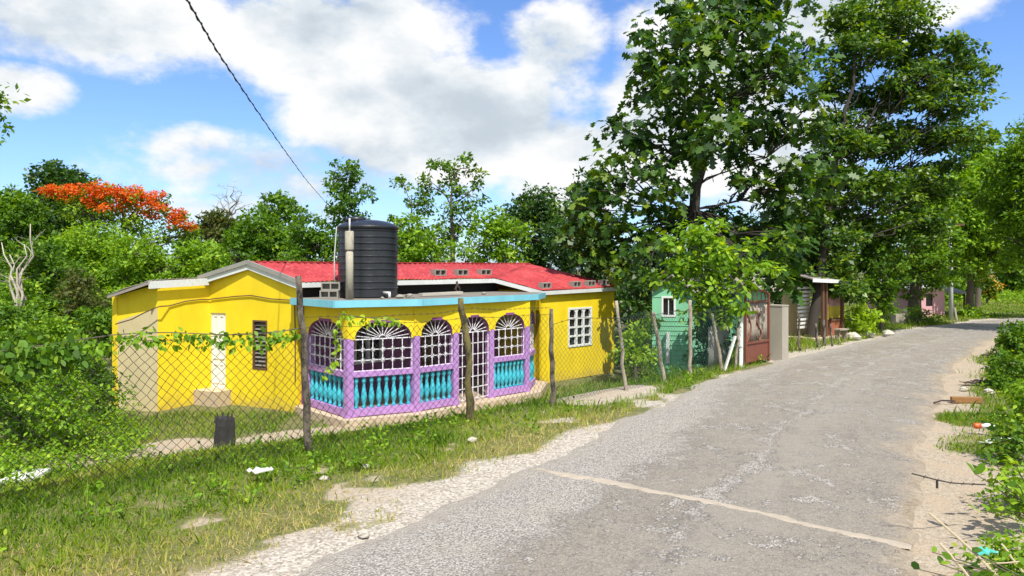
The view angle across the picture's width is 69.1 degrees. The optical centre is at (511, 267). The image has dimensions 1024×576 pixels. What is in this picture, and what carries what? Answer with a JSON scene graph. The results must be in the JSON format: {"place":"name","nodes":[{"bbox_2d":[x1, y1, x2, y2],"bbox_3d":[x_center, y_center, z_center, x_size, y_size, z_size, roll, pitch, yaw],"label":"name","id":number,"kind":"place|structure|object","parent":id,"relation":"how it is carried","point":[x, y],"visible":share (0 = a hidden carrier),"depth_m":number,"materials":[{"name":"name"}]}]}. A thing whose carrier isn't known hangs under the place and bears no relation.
{"place":"outdoors","nodes":[
{"label":"outdoors","id":0,"kind":"place"},
{"bbox_2d":[186,0,325,202],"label":"overhead cable","id":1,"kind":"object","parent":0,"point":[203,28],"visible":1,"depth_m":8.73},
{"bbox_2d":[0,270,1023,575],"bbox_3d":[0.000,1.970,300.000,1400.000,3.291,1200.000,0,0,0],"label":"ground","id":2,"kind":"structure","parent":0,"point":[300,550],"depth_m":7.85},
{"bbox_2d":[0,82,31,145],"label":"broadleaf tree","id":3,"kind":"object","parent":2,"relation":"on","point":[8,108],"visible":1,"depth_m":14.56,"materials":[{"name":"green plant"}]},
{"bbox_2d":[0,224,40,329],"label":"bleached tree","id":4,"kind":"object","parent":2,"relation":"on","point":[18,285],"visible":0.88,"depth_m":22.96,"materials":[{"name":"grey plant"}]},
{"bbox_2d":[0,273,50,331],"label":"wild bush","id":5,"kind":"object","parent":2,"relation":"on","point":[30,287],"visible":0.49,"depth_m":27.08,"materials":[{"name":"green plant"}]},
{"bbox_2d":[0,468,50,483],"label":"white board","id":6,"kind":"object","parent":2,"relation":"on","point":[47,470],"visible":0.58,"depth_m":11.69,"materials":[{"name":"wood"}]},
{"bbox_2d":[0,299,53,391],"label":"wild bush","id":7,"kind":"object","parent":2,"relation":"on","point":[7,314],"visible":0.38,"depth_m":19.30,"materials":[{"name":"green plant"}]},
{"bbox_2d":[0,183,62,287],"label":"broadleaf tree","id":8,"kind":"object","parent":2,"relation":"on","point":[20,212],"visible":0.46,"depth_m":44.27,"materials":[{"name":"green plant"}]},
{"bbox_2d":[0,348,68,448],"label":"wild bush","id":9,"kind":"object","parent":2,"relation":"on","point":[6,407],"visible":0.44,"depth_m":13.73,"materials":[{"name":"green plant"}]},
{"bbox_2d":[0,233,99,329],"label":"broadleaf tree","id":10,"kind":"object","parent":2,"relation":"on","point":[39,263],"visible":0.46,"depth_m":30.60,"materials":[{"name":"green plant"}]},
{"bbox_2d":[0,301,106,400],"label":"wild bush","id":11,"kind":"object","parent":2,"relation":"on","point":[56,327],"visible":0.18,"depth_m":17.71,"materials":[{"name":"green plant"}]},
{"bbox_2d":[5,357,116,450],"bbox_3d":[-8.259,2.644,13.645,1.594,2.058,1.742,0,0,0],"label":"wild bush","id":12,"kind":"object","parent":2,"relation":"on","point":[56,416],"visible":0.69,"depth_m":13.36,"materials":[{"name":"green plant"}]},
{"bbox_2d":[21,158,108,238],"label":"broadleaf tree","id":13,"kind":"object","parent":2,"relation":"on","point":[58,175],"visible":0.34,"depth_m":60.94,"materials":[{"name":"green plant"}]},
{"bbox_2d":[47,267,111,340],"bbox_3d":[-13.978,1.776,24.060,2.090,3.629,2.442,0,0,0],"label":"wild bush","id":14,"kind":"object","parent":2,"relation":"on","point":[78,293],"visible":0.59,"depth_m":23.68,"materials":[{"name":"green plant"}]},
{"bbox_2d":[0,366,160,483],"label":"undergrowth","id":15,"kind":"object","parent":2,"relation":"on","point":[19,465],"visible":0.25,"depth_m":13.04,"materials":[{"name":"green plant"}]},
{"bbox_2d":[28,218,142,319],"bbox_3d":[-20.829,0.382,37.213,5.404,5.831,6.230,0,0,-27],"label":"broadleaf tree","id":16,"kind":"object","parent":2,"relation":"on","point":[89,245],"visible":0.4,"depth_m":35.79,"materials":[{"name":"green plant"}]},
{"bbox_2d":[71,305,111,372],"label":"wild bush","id":17,"kind":"object","parent":2,"relation":"on","point":[99,320],"visible":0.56,"depth_m":20.79,"materials":[{"name":"green plant"}]},
{"bbox_2d":[72,351,138,426],"bbox_3d":[-8.952,2.653,16.044,1.380,2.093,1.441,0,0,0],"label":"wild bush","id":18,"kind":"object","parent":2,"relation":"on","point":[94,376],"visible":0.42,"depth_m":16.04,"materials":[{"name":"green plant"}]},
{"bbox_2d":[103,285,124,315],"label":"wild bush","id":19,"kind":"object","parent":2,"relation":"on","point":[110,291],"visible":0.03,"depth_m":26.74,"materials":[{"name":"green plant"}]},
{"bbox_2d":[37,179,203,252],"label":"flame tree","id":20,"kind":"object","parent":2,"relation":"on","point":[130,197],"visible":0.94,"depth_m":46.42,"materials":[{"name":"orange plant"}]},
{"bbox_2d":[95,228,201,309],"bbox_3d":[-16.023,0.690,33.157,4.390,4.943,4.269,0,0,0],"label":"broadleaf tree","id":21,"kind":"object","parent":2,"relation":"on","point":[132,262],"visible":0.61,"depth_m":32.40,"materials":[{"name":"green plant"}]},
{"bbox_2d":[142,236,230,282],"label":"broadleaf tree","id":22,"kind":"object","parent":2,"relation":"on","point":[206,264],"visible":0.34,"depth_m":33.39,"materials":[{"name":"green plant"}]},
{"bbox_2d":[170,206,247,264],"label":"broadleaf tree","id":23,"kind":"object","parent":2,"relation":"on","point":[213,223],"visible":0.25,"depth_m":49.60,"materials":[{"name":"green plant"}]},
{"bbox_2d":[213,412,235,447],"bbox_3d":[-4.344,2.584,11.180,0.391,0.782,0.414,0,0,0],"label":"tree stump","id":24,"kind":"object","parent":2,"relation":"on","point":[218,433],"visible":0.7,"depth_m":11.08,"materials":[{"name":"grey wood"}]},
{"bbox_2d":[195,203,300,267],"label":"broadleaf tree","id":25,"kind":"object","parent":2,"relation":"on","point":[257,237],"visible":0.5,"depth_m":38.99,"materials":[{"name":"green plant"}]},
{"bbox_2d":[0,276,555,506],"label":"chain link fence","id":26,"kind":"object","parent":2,"relation":"on","point":[307,404],"visible":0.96,"depth_m":9.46,"materials":[{"name":"metal"}]},
{"bbox_2d":[0,328,90,383],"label":"fence vine","id":27,"kind":"object","parent":26,"relation":"attached to","point":[27,357],"visible":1,"depth_m":7.34,"materials":[{"name":"green plant"}]},
{"bbox_2d":[80,326,300,361],"bbox_3d":[-3.577,0.851,8.520,0.273,0.431,2.506,0,0,45],"label":"fence vine","id":28,"kind":"object","parent":26,"relation":"attached to","point":[156,342],"visible":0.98,"depth_m":8.40,"materials":[{"name":"green plant"}]},
{"bbox_2d":[321,311,400,381],"bbox_3d":[-1.995,1.026,10.089,0.258,0.925,1.334,0,0,43],"label":"fence vine","id":29,"kind":"object","parent":26,"relation":"hanging from","point":[348,318],"visible":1,"depth_m":9.84,"materials":[{"name":"green plant"}]},
{"bbox_2d":[255,188,308,255],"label":"broadleaf tree","id":30,"kind":"object","parent":2,"relation":"on","point":[286,206],"visible":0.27,"depth_m":46.69,"materials":[{"name":"green plant"}]},
{"bbox_2d":[272,210,337,281],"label":"broadleaf tree","id":31,"kind":"object","parent":2,"relation":"on","point":[311,241],"visible":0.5,"depth_m":35.48,"materials":[{"name":"green plant"}]},
{"bbox_2d":[0,260,623,350],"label":"hillside undergrowth","id":32,"kind":"object","parent":2,"relation":"on","point":[158,267],"visible":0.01,"depth_m":30.95,"materials":[{"name":"green plant"}]},
{"bbox_2d":[211,181,251,218],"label":"bare tree","id":33,"kind":"object","parent":32,"relation":"on","point":[230,214],"visible":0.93,"depth_m":54.02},
{"bbox_2d":[316,157,378,261],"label":"broadleaf tree","id":34,"kind":"object","parent":2,"relation":"on","point":[349,200],"visible":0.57,"depth_m":36.80,"materials":[{"name":"green plant"}]},
{"bbox_2d":[357,529,369,537],"bbox_3d":[-1.305,2.329,6.527,0.114,0.077,0.110,0,0,0],"label":"stone","id":35,"kind":"object","parent":2,"relation":"on","point":[363,533],"visible":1,"depth_m":6.49,"materials":[{"name":"stone"}]},
{"bbox_2d":[107,260,625,428],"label":"house","id":36,"kind":"structure","parent":2,"relation":"on","point":[248,296],"depth_m":17.96,"materials":[{"name":"yellow paint"}]},
{"bbox_2d":[211,313,225,388],"bbox_3d":[-7.226,2.040,18.448,0.503,1.860,0.122,0,0,25],"label":"door","id":37,"kind":"structure","parent":36,"relation":"in","point":[218,320],"depth_m":18.41,"materials":[{"name":"white paint"}]},
{"bbox_2d":[252,320,266,369],"bbox_3d":[-6.004,1.840,17.841,0.454,1.180,0.132,0,0,25],"label":"window","id":38,"kind":"structure","parent":36,"relation":"in","point":[256,324],"depth_m":17.87,"materials":[{"name":"grey glass"}]},
{"bbox_2d":[320,290,339,297],"bbox_3d":[-4.161,0.599,16.995,0.420,0.180,0.190,0,0,0],"label":"concrete block","id":39,"kind":"object","parent":36,"relation":"on","point":[329,293],"depth_m":16.94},
{"bbox_2d":[321,282,339,289],"bbox_3d":[-4.151,0.418,17.044,0.420,0.180,0.190,0,0,-9],"label":"concrete block","id":40,"kind":"object","parent":39,"relation":"on","point":[330,285],"depth_m":16.98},
{"bbox_2d":[345,218,353,299],"bbox_3d":[-3.574,-0.201,16.350,0.196,1.780,0.196,0,0,0],"label":"standpipe","id":41,"kind":"object","parent":36,"relation":"on","point":[349,241],"visible":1,"depth_m":16.28,"materials":[{"name":"white plastic"}]},
{"bbox_2d":[339,323,384,366],"bbox_3d":[-3.788,1.800,18.680,0.150,1.200,1.400,0,0,43],"label":"window","id":42,"kind":"structure","parent":36,"relation":"in","point":[369,342],"depth_m":18.81,"materials":[{"name":"white glass"}]},
{"bbox_2d":[337,216,398,297],"bbox_3d":[-3.397,-0.256,17.550,1.450,1.890,1.450,0,0,0],"label":"water tank","id":43,"kind":"object","parent":36,"relation":"on","point":[375,262],"visible":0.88,"depth_m":16.97,"materials":[{"name":"black plastic"}]},
{"bbox_2d":[420,320,434,385],"bbox_3d":[-2.447,2.200,20.233,0.030,2.000,0.900,0,0,43],"label":"door","id":44,"kind":"structure","parent":36,"relation":"in","point":[428,338],"depth_m":20.36,"materials":[{"name":"brown metal"}]},
{"bbox_2d":[430,269,446,275],"bbox_3d":[-2.035,0.125,20.623,0.190,0.182,0.420,0,0,44],"label":"concrete block","id":45,"kind":"object","parent":36,"relation":"on","point":[435,272],"depth_m":20.57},
{"bbox_2d":[418,291,462,295],"bbox_3d":[-1.743,0.629,18.325,1.254,0.080,0.160,0,0,-43],"label":"board","id":46,"kind":"object","parent":36,"relation":"on","point":[439,293],"visible":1,"depth_m":18.24,"materials":[{"name":"wood"}]},
{"bbox_2d":[453,269,468,275],"bbox_3d":[-1.456,0.125,21.221,0.190,0.182,0.420,0,0,44],"label":"concrete block","id":47,"kind":"object","parent":36,"relation":"on","point":[460,272],"depth_m":21.18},
{"bbox_2d":[477,269,491,274],"bbox_3d":[-0.819,0.125,21.877,0.190,0.182,0.420,0,0,44],"label":"concrete block","id":48,"kind":"object","parent":36,"relation":"on","point":[485,271],"depth_m":21.82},
{"bbox_2d":[568,307,591,347],"bbox_3d":[2.036,1.784,22.613,0.120,1.180,1.115,0,0,45],"label":"window","id":49,"kind":"structure","parent":36,"relation":"in","point":[585,312],"depth_m":22.66,"materials":[{"name":"white glass"}]},
{"bbox_2d":[387,174,443,237],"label":"broadleaf tree","id":50,"kind":"object","parent":2,"relation":"on","point":[423,205],"visible":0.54,"depth_m":37.85,"materials":[{"name":"green plant"}]},
{"bbox_2d":[391,212,463,280],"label":"broadleaf tree","id":51,"kind":"object","parent":2,"relation":"on","point":[409,248],"visible":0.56,"depth_m":32.62,"materials":[{"name":"green plant"}]},
{"bbox_2d":[415,151,505,278],"bbox_3d":[-2.613,-1.059,36.150,4.702,9.071,2.785,0,0,0],"label":"broadleaf tree","id":52,"kind":"object","parent":2,"relation":"on","point":[456,227],"visible":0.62,"depth_m":35.97,"materials":[{"name":"green plant"}]},
{"bbox_2d":[457,205,537,280],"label":"broadleaf tree","id":53,"kind":"object","parent":2,"relation":"on","point":[495,230],"visible":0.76,"depth_m":34.48,"materials":[{"name":"green plant"}]},
{"bbox_2d":[0,337,1021,550],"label":"weeds","id":54,"kind":"object","parent":2,"relation":"on","point":[99,482],"visible":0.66,"depth_m":8.82,"materials":[{"name":"green plant"}]},
{"bbox_2d":[0,295,1023,575],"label":"grass","id":55,"kind":"structure","parent":2,"relation":"on","point":[10,507],"depth_m":8.63,"materials":[{"name":"green plant"}]},
{"bbox_2d":[247,467,273,473],"bbox_3d":[-2.745,2.205,8.118,0.284,0.051,0.194,0,0,-23],"label":"paper scrap","id":56,"kind":"object","parent":55,"relation":"on","point":[256,470],"visible":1,"depth_m":8.08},
{"bbox_2d":[494,181,569,286],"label":"broadleaf tree","id":57,"kind":"object","parent":2,"relation":"on","point":[531,207],"visible":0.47,"depth_m":37.04,"materials":[{"name":"green plant"}]},
{"bbox_2d":[537,165,622,292],"bbox_3d":[3.406,-0.529,34.104,4.517,8.337,4.308,0,0,0],"label":"broadleaf tree","id":58,"kind":"object","parent":2,"relation":"on","point":[552,233],"visible":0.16,"depth_m":33.47,"materials":[{"name":"green plant"}]},
{"bbox_2d":[611,262,662,380],"bbox_3d":[3.494,1.717,20.648,1.533,3.821,1.358,0,0,0],"label":"wild shrub","id":59,"kind":"object","parent":2,"relation":"on","point":[631,290],"visible":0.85,"depth_m":20.51,"materials":[{"name":"green plant"}]},
{"bbox_2d":[605,313,668,380],"bbox_3d":[3.279,2.298,18.458,1.464,2.382,1.668,0,0,43],"label":"wild shrub","id":60,"kind":"object","parent":2,"relation":"on","point":[633,350],"visible":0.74,"depth_m":18.42,"materials":[{"name":"green plant"}]},
{"bbox_2d":[553,300,742,401],"bbox_3d":[3.026,1.644,15.360,6.804,2.028,0.294,0,0,-45],"label":"wire fence","id":61,"kind":"object","parent":2,"relation":"on","point":[659,351],"visible":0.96,"depth_m":15.31,"materials":[{"name":"grey metal"}]},
{"bbox_2d":[614,229,686,330],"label":"broadleaf tree","id":62,"kind":"object","parent":2,"relation":"on","point":[647,261],"visible":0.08,"depth_m":30.71,"materials":[{"name":"green plant"}]},
{"bbox_2d":[551,0,858,323],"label":"breadfruit tree","id":63,"kind":"object","parent":2,"relation":"on","point":[698,149],"visible":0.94,"depth_m":23.52,"materials":[{"name":"green plant"}]},
{"bbox_2d":[682,307,734,367],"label":"wild shrub","id":64,"kind":"object","parent":2,"relation":"on","point":[705,361],"visible":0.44,"depth_m":18.23,"materials":[{"name":"green plant"}]},
{"bbox_2d":[685,266,736,343],"bbox_3d":[5.178,1.353,18.884,1.510,2.903,1.424,0,0,0],"label":"wild shrub","id":65,"kind":"object","parent":2,"relation":"on","point":[721,281],"visible":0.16,"depth_m":18.81,"materials":[{"name":"green plant"}]},
{"bbox_2d":[640,216,786,330],"bbox_3d":[4.842,0.712,17.741,3.545,3.967,2.079,0,0,0],"label":"almond tree","id":66,"kind":"object","parent":2,"relation":"on","point":[681,270],"visible":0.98,"depth_m":17.58,"materials":[{"name":"green plant"}]},
{"bbox_2d":[651,274,781,373],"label":"mint house","id":67,"kind":"structure","parent":2,"relation":"on","point":[662,302],"depth_m":20.30,"materials":[{"name":"green"}]},
{"bbox_2d":[661,296,675,316],"bbox_3d":[4.276,1.050,20.328,0.380,0.560,0.094,0,0,10],"label":"window","id":68,"kind":"structure","parent":67,"relation":"in","point":[667,305],"depth_m":20.34,"materials":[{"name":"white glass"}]},
{"bbox_2d":[708,325,728,367],"bbox_3d":[5.002,1.899,18.005,0.006,1.044,1.000,0,0,44],"label":"zinc sheet","id":69,"kind":"object","parent":2,"relation":"on","point":[721,341],"visible":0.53,"depth_m":17.92,"materials":[{"name":"metal"}]},
{"bbox_2d":[724,336,736,370],"bbox_3d":[5.010,1.958,17.108,0.302,0.797,0.070,0,0,-11],"label":"prop stick","id":70,"kind":"object","parent":2,"relation":"on","point":[729,352],"visible":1,"depth_m":17.09,"materials":[{"name":"white paint"}]},
{"bbox_2d":[738,310,742,366],"bbox_3d":[5.463,1.700,17.775,0.090,1.500,0.090,0,0,0],"label":"painted post","id":71,"kind":"object","parent":2,"relation":"on","point":[740,354],"visible":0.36,"depth_m":17.73,"materials":[{"name":"white paint"}]},
{"bbox_2d":[703,214,779,301],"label":"broadleaf tree","id":72,"kind":"object","parent":2,"relation":"on","point":[741,240],"visible":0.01,"depth_m":31.28,"materials":[{"name":"green plant"}]},
{"bbox_2d":[744,289,769,365],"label":"metal gate","id":73,"kind":"structure","parent":2,"relation":"on","point":[757,326],"depth_m":18.40,"materials":[{"name":"metal"}]},
{"bbox_2d":[770,304,788,360],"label":"gate pillar","id":74,"kind":"structure","parent":2,"relation":"on","point":[778,332],"depth_m":19.03,"materials":[{"name":"concrete"}]},
{"bbox_2d":[750,191,812,304],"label":"broadleaf tree","id":75,"kind":"object","parent":2,"relation":"on","point":[777,302],"visible":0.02,"depth_m":34.88,"materials":[{"name":"green plant"}]},
{"bbox_2d":[781,273,848,340],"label":"roadside shack","id":76,"kind":"structure","parent":2,"relation":"on","point":[832,312],"depth_m":24.98,"materials":[{"name":"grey wood"}]},
{"bbox_2d":[617,285,1023,303],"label":"field growth","id":77,"kind":"object","parent":2,"relation":"on","point":[1017,295],"visible":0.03,"depth_m":50.67,"materials":[{"name":"green plant"}]},
{"bbox_2d":[833,328,848,340],"bbox_3d":[10.668,2.185,24.115,0.550,0.430,0.250,0,0,-37],"label":"bench","id":78,"kind":"object","parent":2,"relation":"on","point":[844,333],"visible":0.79,"depth_m":24.11,"materials":[{"name":"brown wood"}]},
{"bbox_2d":[843,301,883,337],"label":"wild shrub","id":79,"kind":"object","parent":2,"relation":"on","point":[861,321],"visible":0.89,"depth_m":25.03,"materials":[{"name":"green plant"}]},
{"bbox_2d":[756,0,1009,337],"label":"canopy tree","id":80,"kind":"object","parent":2,"relation":"on","point":[881,141],"visible":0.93,"depth_m":26.28,"materials":[{"name":"green plant"}]},
{"bbox_2d":[850,231,939,330],"bbox_3d":[13.741,0.660,27.199,3.049,4.011,2.687,0,0,0],"label":"roadside tree","id":81,"kind":"object","parent":2,"relation":"on","point":[889,279],"visible":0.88,"depth_m":26.80,"materials":[{"name":"green plant"}]},
{"bbox_2d":[891,314,908,324],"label":"garden wall","id":82,"kind":"structure","parent":2,"relation":"on","point":[895,318],"depth_m":31.11,"materials":[{"name":"concrete"}]},
{"bbox_2d":[868,282,944,316],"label":"pink house","id":83,"kind":"structure","parent":2,"relation":"on","point":[936,303],"depth_m":36.12,"materials":[{"name":"paint"}]},
{"bbox_2d":[898,305,947,325],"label":"wild shrub","id":84,"kind":"object","parent":2,"relation":"on","point":[917,312],"visible":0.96,"depth_m":30.86,"materials":[{"name":"green plant"}]},
{"bbox_2d":[873,183,976,321],"bbox_3d":[17.664,-0.664,32.366,3.979,6.648,4.083,0,0,0],"label":"roadside tree","id":85,"kind":"object","parent":2,"relation":"on","point":[914,296],"visible":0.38,"depth_m":31.87,"materials":[{"name":"green plant"}]},
{"bbox_2d":[931,270,966,300],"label":"tree","id":86,"kind":"object","parent":2,"relation":"on","point":[959,287],"visible":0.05,"depth_m":51.13,"materials":[{"name":"green plant"}]},
{"bbox_2d":[933,287,965,308],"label":"open shed","id":87,"kind":"structure","parent":2,"relation":"on","point":[958,291],"depth_m":37.91,"materials":[{"name":"metal"}]},
{"bbox_2d":[948,224,963,319],"bbox_3d":[19.787,0.200,33.608,1.122,4.902,0.192,0,0,15],"label":"utility pole","id":88,"kind":"object","parent":2,"relation":"on","point":[951,314],"visible":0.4,"depth_m":33.52,"materials":[{"name":"white paint"}]},
{"bbox_2d":[950,396,982,402],"bbox_3d":[7.955,2.305,13.024,0.528,0.090,0.134,0,0,7],"label":"broken plank","id":89,"kind":"object","parent":2,"relation":"on","point":[961,399],"visible":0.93,"depth_m":12.97,"materials":[{"name":"wood"}]},
{"bbox_2d":[914,144,1019,309],"bbox_3d":[22.441,-1.620,36.044,5.561,8.504,5.339,0,0,37],"label":"roadside tree","id":90,"kind":"object","parent":2,"relation":"on","point":[979,254],"visible":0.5,"depth_m":34.92,"materials":[{"name":"green plant"}]},
{"bbox_2d":[911,546,1023,575],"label":"leafy shoot","id":91,"kind":"object","parent":2,"relation":"on","point":[974,565],"visible":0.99,"depth_m":4.83,"materials":[{"name":"green plant"}]},
{"bbox_2d":[939,543,968,575],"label":"dry cane","id":92,"kind":"object","parent":91,"relation":"on","point":[956,563],"visible":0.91,"depth_m":4.83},
{"bbox_2d":[929,513,996,574],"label":"dry cane","id":93,"kind":"object","parent":91,"relation":"on","point":[961,541],"visible":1,"depth_m":5.05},
{"bbox_2d":[956,303,988,317],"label":"wild shrub","id":94,"kind":"object","parent":2,"relation":"on","point":[967,311],"visible":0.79,"depth_m":35.34,"materials":[{"name":"green plant"}]},
{"bbox_2d":[946,128,1007,307],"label":"roadside tree","id":95,"kind":"object","parent":2,"relation":"on","point":[967,157],"visible":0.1,"depth_m":43.87,"materials":[{"name":"green plant"}]},
{"bbox_2d":[949,519,1023,575],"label":"bush","id":96,"kind":"object","parent":2,"relation":"on","point":[1007,542],"visible":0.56,"depth_m":5.39,"materials":[{"name":"green plant"}]},
{"bbox_2d":[968,546,997,555],"bbox_3d":[3.296,1.983,5.200,0.184,0.047,0.110,0,0,-14],"label":"wrapper","id":97,"kind":"object","parent":96,"relation":"on","point":[986,551],"visible":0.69,"depth_m":5.17,"materials":[{"name":"teal plastic"}]},
{"bbox_2d":[974,275,1006,304],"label":"flowering sapling","id":98,"kind":"object","parent":2,"relation":"on","point":[990,295],"visible":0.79,"depth_m":46.87,"materials":[{"name":"green plant"}]},
{"bbox_2d":[965,452,1023,522],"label":"leafy shoot","id":99,"kind":"object","parent":2,"relation":"on","point":[1016,489],"visible":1,"depth_m":6.50,"materials":[{"name":"green plant"}]},
{"bbox_2d":[967,446,1023,519],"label":"bush","id":100,"kind":"object","parent":2,"relation":"on","point":[1013,472],"visible":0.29,"depth_m":7.22,"materials":[{"name":"green plant"}]},
{"bbox_2d":[968,114,1023,272],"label":"roadside tree","id":101,"kind":"object","parent":2,"relation":"on","point":[1009,221],"visible":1,"depth_m":27.08,"materials":[{"name":"green plant"}]},
{"bbox_2d":[972,408,1023,468],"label":"bush","id":102,"kind":"object","parent":2,"relation":"on","point":[1016,439],"visible":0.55,"depth_m":8.93,"materials":[{"name":"green plant"}]},
{"bbox_2d":[976,347,1023,390],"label":"bush","id":103,"kind":"object","parent":2,"relation":"on","point":[1004,371],"visible":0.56,"depth_m":14.48,"materials":[{"name":"green plant"}]},
{"bbox_2d":[984,319,1023,357],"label":"bush","id":104,"kind":"object","parent":2,"relation":"on","point":[1011,338],"visible":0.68,"depth_m":19.39,"materials":[{"name":"green plant"}]},
{"bbox_2d":[984,263,1023,295],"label":"tree","id":105,"kind":"object","parent":2,"relation":"on","point":[1012,279],"visible":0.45,"depth_m":61.59,"materials":[{"name":"green plant"}]},
{"bbox_2d":[993,376,1023,426],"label":"bush","id":106,"kind":"object","parent":2,"relation":"on","point":[1017,404],"visible":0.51,"depth_m":11.39,"materials":[{"name":"green plant"}]},
{"bbox_2d":[0,0,1023,269],"label":"sky","id":107,"kind":"structure","parent":0,"point":[126,92],"materials":[{"name":"blue"}]},
{"bbox_2d":[298,318,1023,575],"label":"road","id":108,"kind":"structure","parent":0,"point":[833,438],"depth_m":7.79,"materials":[{"name":"asphalt"}]},
{"bbox_2d":[537,468,912,548],"bbox_3d":[1.829,2.323,7.434,3.871,0.046,0.246,0,0,38],"label":"road trench strip","id":109,"kind":"object","parent":108,"relation":"on","point":[780,517],"visible":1,"depth_m":7.22,"materials":[{"name":"concrete"}]},
{"bbox_2d":[911,473,985,487],"bbox_3d":[3.823,1.846,6.491,0.789,0.166,0.038,0,0,-15],"label":"loose wire","id":110,"kind":"object","parent":108,"relation":"on","point":[937,480],"visible":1,"depth_m":6.46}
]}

